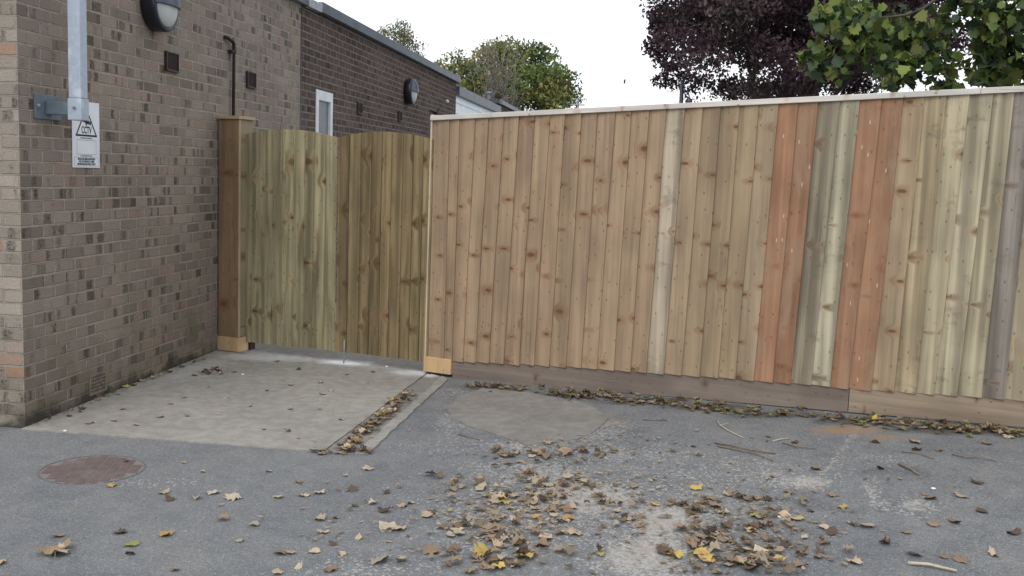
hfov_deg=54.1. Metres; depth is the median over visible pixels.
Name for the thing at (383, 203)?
wooden gate
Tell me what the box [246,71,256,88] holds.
wall vent
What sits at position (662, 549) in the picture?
fallen leaf
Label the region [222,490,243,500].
fallen leaf
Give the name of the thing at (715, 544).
fallen leaf
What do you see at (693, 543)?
fallen leaf
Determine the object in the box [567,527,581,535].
fallen leaf
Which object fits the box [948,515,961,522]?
fallen leaf
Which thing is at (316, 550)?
fallen leaf
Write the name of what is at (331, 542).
fallen leaf
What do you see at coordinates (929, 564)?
twig
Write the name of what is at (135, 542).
fallen leaf
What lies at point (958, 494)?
fallen leaf
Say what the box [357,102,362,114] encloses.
wall vent
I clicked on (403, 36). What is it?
tree
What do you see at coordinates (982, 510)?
fallen leaf
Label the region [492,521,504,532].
fallen leaf
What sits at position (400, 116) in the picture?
wall vent
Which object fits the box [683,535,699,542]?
fallen leaf
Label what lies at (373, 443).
kerb edging
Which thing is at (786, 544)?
fallen leaf
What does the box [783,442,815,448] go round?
twig
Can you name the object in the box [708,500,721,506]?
fallen leaf
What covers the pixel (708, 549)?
fallen leaf
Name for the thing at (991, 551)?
fallen leaf
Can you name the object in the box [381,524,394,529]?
fallen leaf
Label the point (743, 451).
twig
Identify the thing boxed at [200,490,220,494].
fallen leaf
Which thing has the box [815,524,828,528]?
fallen leaf
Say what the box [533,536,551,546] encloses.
fallen leaf
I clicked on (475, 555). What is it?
fallen leaf
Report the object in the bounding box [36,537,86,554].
fallen leaf
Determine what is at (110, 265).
brick building
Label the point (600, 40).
sky
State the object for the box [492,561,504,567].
fallen leaf
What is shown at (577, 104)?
tv aerial
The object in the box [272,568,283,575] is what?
fallen leaf
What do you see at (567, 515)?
fallen leaf
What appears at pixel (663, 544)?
fallen leaf
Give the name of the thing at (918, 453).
twig
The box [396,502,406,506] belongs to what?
fallen leaf
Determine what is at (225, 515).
fallen leaf
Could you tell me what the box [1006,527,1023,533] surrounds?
fallen leaf
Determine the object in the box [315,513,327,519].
fallen leaf
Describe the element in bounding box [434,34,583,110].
maple tree
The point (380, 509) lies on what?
fallen leaf
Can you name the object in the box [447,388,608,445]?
concrete patch
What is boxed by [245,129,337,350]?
wooden gate
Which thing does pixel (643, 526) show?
leaf litter
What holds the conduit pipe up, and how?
attached to the brick building at (110, 265)
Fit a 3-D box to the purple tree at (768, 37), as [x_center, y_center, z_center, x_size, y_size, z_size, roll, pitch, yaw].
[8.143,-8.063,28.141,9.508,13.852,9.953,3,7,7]
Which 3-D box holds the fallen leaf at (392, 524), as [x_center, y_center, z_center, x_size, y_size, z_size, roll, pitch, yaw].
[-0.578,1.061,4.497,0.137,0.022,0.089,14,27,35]
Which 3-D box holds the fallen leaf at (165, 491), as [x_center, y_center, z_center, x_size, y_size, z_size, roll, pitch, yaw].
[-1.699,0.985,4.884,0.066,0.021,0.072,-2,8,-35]
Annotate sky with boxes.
[315,0,1023,110]
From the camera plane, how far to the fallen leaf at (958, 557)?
4.24 m
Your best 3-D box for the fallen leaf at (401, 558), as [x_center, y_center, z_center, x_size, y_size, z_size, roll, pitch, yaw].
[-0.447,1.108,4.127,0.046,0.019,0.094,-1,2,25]
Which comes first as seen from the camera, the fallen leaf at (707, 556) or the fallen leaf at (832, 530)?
the fallen leaf at (707, 556)
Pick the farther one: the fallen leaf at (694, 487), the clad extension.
the clad extension
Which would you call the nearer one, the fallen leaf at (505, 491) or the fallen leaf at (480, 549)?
the fallen leaf at (480, 549)
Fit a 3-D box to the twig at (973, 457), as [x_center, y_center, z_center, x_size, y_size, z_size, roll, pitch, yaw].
[2.549,0.937,5.538,0.228,0.015,0.041,6,8,32]
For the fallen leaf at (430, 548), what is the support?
on the ground
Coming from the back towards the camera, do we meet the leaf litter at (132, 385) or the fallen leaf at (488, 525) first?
the leaf litter at (132, 385)
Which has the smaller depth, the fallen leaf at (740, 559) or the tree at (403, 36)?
the fallen leaf at (740, 559)
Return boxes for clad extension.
[456,86,500,113]
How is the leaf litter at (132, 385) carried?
on the concrete slab
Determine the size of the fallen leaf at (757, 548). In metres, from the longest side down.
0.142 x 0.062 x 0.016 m
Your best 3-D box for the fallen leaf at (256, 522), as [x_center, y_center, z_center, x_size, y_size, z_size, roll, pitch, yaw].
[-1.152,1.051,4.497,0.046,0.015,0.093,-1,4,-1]
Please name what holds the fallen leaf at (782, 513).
on the ground
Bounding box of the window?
[315,89,332,135]
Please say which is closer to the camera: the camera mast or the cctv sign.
the camera mast
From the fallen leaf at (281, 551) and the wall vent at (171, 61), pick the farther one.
the wall vent at (171, 61)
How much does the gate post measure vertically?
1.992 m
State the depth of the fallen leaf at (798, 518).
4.66 m
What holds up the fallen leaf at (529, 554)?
on the ground
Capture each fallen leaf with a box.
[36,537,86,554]
[50,542,70,553]
[113,527,131,532]
[120,540,139,545]
[155,487,169,493]
[156,529,173,536]
[164,495,174,501]
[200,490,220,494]
[211,511,229,518]
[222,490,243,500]
[250,520,258,525]
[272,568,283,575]
[274,550,286,554]
[290,561,302,570]
[306,547,319,552]
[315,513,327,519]
[317,529,334,532]
[324,564,343,571]
[327,539,336,545]
[347,485,359,491]
[360,554,390,564]
[362,465,373,471]
[373,520,396,531]
[377,506,397,512]
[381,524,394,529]
[393,525,410,528]
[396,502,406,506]
[396,556,406,560]
[413,544,441,554]
[421,511,434,516]
[446,531,454,535]
[450,527,463,530]
[452,528,464,533]
[463,499,473,504]
[469,552,477,558]
[474,541,492,556]
[475,481,486,489]
[480,560,492,566]
[481,522,498,530]
[489,528,507,539]
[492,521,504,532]
[492,538,502,546]
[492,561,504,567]
[502,489,514,495]
[511,543,530,553]
[515,551,540,557]
[531,514,540,518]
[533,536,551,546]
[538,531,552,537]
[541,480,555,486]
[545,503,558,511]
[559,503,570,509]
[562,446,574,455]
[563,513,573,518]
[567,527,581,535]
[656,542,668,548]
[656,542,671,554]
[666,549,682,557]
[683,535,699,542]
[685,483,702,489]
[686,538,696,549]
[688,546,709,556]
[696,553,715,560]
[698,541,713,551]
[698,549,714,564]
[707,540,721,548]
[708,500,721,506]
[717,533,727,541]
[730,555,742,564]
[735,492,745,496]
[737,555,746,563]
[742,562,761,568]
[754,544,768,554]
[758,530,772,540]
[774,554,785,560]
[777,510,792,517]
[779,539,795,547]
[786,514,804,519]
[793,559,804,565]
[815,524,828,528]
[826,526,837,536]
[849,558,862,563]
[858,522,880,526]
[879,534,897,543]
[923,520,939,525]
[935,553,948,557]
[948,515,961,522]
[952,552,970,564]
[953,491,973,499]
[974,507,988,513]
[987,545,998,556]
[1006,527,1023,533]
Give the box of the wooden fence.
[423,86,1023,426]
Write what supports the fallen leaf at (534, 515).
on the ground
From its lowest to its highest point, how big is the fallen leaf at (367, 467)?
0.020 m
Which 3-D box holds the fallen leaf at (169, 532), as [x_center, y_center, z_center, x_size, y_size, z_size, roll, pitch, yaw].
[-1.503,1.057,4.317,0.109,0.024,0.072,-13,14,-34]
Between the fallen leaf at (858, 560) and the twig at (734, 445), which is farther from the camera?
the twig at (734, 445)
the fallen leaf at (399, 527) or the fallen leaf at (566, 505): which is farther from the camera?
the fallen leaf at (566, 505)
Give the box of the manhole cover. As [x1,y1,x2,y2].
[37,455,145,484]
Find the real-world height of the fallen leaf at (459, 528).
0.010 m
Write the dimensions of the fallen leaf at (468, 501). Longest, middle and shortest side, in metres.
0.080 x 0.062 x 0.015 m
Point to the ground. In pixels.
(35, 510)
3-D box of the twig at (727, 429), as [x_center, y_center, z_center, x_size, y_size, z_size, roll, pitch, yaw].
[1.330,0.860,6.185,0.069,0.017,0.438,2,6,-4]
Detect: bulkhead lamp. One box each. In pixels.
[140,0,180,31]
[404,79,418,104]
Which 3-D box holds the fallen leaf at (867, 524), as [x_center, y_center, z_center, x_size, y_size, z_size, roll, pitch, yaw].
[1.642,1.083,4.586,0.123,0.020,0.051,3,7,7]
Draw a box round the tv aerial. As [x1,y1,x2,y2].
[571,98,586,107]
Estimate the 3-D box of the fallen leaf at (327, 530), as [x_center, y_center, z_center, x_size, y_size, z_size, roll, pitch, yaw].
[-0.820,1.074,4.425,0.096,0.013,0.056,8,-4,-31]
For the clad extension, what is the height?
3.310 m
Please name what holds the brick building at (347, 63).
on the ground
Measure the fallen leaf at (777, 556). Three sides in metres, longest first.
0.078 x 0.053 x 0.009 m
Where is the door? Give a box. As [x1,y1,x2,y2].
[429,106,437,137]
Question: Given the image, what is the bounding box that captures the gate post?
[216,116,259,352]
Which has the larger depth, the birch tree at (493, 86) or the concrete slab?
the birch tree at (493, 86)
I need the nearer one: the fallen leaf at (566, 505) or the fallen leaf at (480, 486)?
the fallen leaf at (566, 505)
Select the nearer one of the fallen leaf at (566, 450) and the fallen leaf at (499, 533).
the fallen leaf at (499, 533)
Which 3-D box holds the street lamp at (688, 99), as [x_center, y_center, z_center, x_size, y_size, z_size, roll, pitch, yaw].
[4.322,-3.188,25.471,0.352,4.086,0.182,3,7,7]
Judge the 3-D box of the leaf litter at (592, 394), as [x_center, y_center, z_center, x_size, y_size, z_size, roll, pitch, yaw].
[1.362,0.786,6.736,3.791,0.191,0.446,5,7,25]
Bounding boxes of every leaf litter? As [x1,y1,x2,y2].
[35,356,222,421]
[220,426,992,573]
[310,389,416,453]
[425,444,853,572]
[466,380,1023,436]
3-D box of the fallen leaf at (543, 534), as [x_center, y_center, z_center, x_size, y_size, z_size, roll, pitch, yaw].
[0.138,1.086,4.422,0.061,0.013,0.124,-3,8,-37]
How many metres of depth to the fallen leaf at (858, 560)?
4.19 m
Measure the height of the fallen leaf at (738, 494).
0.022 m
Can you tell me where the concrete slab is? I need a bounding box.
[21,303,426,451]
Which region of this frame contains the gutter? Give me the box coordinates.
[326,374,441,453]
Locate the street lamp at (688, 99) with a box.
[679,80,691,102]
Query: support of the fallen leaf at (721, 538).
on the ground
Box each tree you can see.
[377,18,428,57]
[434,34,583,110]
[455,36,528,108]
[638,0,974,100]
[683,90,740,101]
[793,0,1023,91]
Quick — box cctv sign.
[72,102,99,167]
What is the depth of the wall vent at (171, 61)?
7.52 m
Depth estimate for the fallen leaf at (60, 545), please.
4.08 m
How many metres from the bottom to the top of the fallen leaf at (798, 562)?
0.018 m
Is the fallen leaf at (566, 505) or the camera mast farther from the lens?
the camera mast
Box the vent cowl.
[486,91,492,98]
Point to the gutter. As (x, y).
(419, 387)
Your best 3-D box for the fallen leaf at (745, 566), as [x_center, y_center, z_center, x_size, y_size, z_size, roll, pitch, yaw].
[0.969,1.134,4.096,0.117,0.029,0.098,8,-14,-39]
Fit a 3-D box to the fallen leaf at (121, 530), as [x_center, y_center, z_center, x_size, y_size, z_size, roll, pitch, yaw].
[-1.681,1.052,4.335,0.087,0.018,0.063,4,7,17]
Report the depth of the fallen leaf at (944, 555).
4.26 m
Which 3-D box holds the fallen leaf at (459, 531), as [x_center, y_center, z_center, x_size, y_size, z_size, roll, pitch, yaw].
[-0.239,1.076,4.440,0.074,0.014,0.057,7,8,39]
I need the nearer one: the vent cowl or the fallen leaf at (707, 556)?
the fallen leaf at (707, 556)
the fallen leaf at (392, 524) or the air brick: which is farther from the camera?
the air brick
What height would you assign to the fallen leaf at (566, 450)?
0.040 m
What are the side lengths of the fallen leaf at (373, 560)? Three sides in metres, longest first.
0.145 x 0.119 x 0.023 m
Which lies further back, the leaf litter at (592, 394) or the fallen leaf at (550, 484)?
the leaf litter at (592, 394)
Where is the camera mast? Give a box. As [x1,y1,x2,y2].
[33,0,88,120]
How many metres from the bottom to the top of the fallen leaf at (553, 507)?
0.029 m
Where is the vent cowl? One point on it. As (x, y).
(488, 93)
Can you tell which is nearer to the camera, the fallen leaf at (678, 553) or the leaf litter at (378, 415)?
the fallen leaf at (678, 553)
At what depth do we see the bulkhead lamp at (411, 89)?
14.74 m
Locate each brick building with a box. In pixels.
[0,0,308,427]
[300,0,460,302]
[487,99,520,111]
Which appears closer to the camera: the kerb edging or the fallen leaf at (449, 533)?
the fallen leaf at (449, 533)
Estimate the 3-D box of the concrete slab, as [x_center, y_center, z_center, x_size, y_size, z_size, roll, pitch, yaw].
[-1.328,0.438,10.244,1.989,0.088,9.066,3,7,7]
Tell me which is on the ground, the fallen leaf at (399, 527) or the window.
the fallen leaf at (399, 527)
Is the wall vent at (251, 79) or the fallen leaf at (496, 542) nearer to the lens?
the fallen leaf at (496, 542)
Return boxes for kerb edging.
[355,376,447,453]
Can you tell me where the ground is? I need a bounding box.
[0,374,1023,575]
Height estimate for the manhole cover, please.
0.014 m
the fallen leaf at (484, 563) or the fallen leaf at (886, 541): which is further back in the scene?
the fallen leaf at (886, 541)
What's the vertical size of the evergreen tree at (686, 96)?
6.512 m
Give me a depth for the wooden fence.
6.75 m
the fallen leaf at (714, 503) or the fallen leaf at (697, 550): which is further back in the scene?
the fallen leaf at (714, 503)
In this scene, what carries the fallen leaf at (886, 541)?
on the ground
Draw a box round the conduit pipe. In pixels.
[224,35,235,115]
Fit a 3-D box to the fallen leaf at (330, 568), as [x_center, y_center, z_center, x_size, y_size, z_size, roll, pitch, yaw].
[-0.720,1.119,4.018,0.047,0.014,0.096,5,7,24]
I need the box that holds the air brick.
[89,370,106,395]
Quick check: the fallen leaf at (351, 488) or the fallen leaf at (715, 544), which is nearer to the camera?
the fallen leaf at (715, 544)
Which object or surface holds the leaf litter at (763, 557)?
on the ground
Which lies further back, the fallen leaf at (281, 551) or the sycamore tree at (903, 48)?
the sycamore tree at (903, 48)
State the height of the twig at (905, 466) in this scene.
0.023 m
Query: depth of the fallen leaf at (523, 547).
4.23 m
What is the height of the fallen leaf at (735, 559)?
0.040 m
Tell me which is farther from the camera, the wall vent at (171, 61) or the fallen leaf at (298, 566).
the wall vent at (171, 61)
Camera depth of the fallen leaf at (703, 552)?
4.21 m
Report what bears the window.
in the brick building at (347, 63)
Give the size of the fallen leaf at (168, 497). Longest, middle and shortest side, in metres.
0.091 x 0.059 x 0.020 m
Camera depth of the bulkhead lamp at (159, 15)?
7.11 m
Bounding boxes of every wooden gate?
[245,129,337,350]
[336,131,433,362]
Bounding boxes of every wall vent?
[164,51,178,72]
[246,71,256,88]
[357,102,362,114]
[398,111,401,121]
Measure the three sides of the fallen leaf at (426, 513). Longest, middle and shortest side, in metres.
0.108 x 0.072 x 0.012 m
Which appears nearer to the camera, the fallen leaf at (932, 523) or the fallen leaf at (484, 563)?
the fallen leaf at (484, 563)
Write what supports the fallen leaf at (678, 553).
on the ground
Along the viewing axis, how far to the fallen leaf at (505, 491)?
4.97 m
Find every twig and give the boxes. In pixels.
[714,442,775,453]
[716,419,742,437]
[717,445,773,460]
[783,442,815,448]
[898,463,919,475]
[901,451,934,458]
[908,561,956,571]
[952,454,995,460]

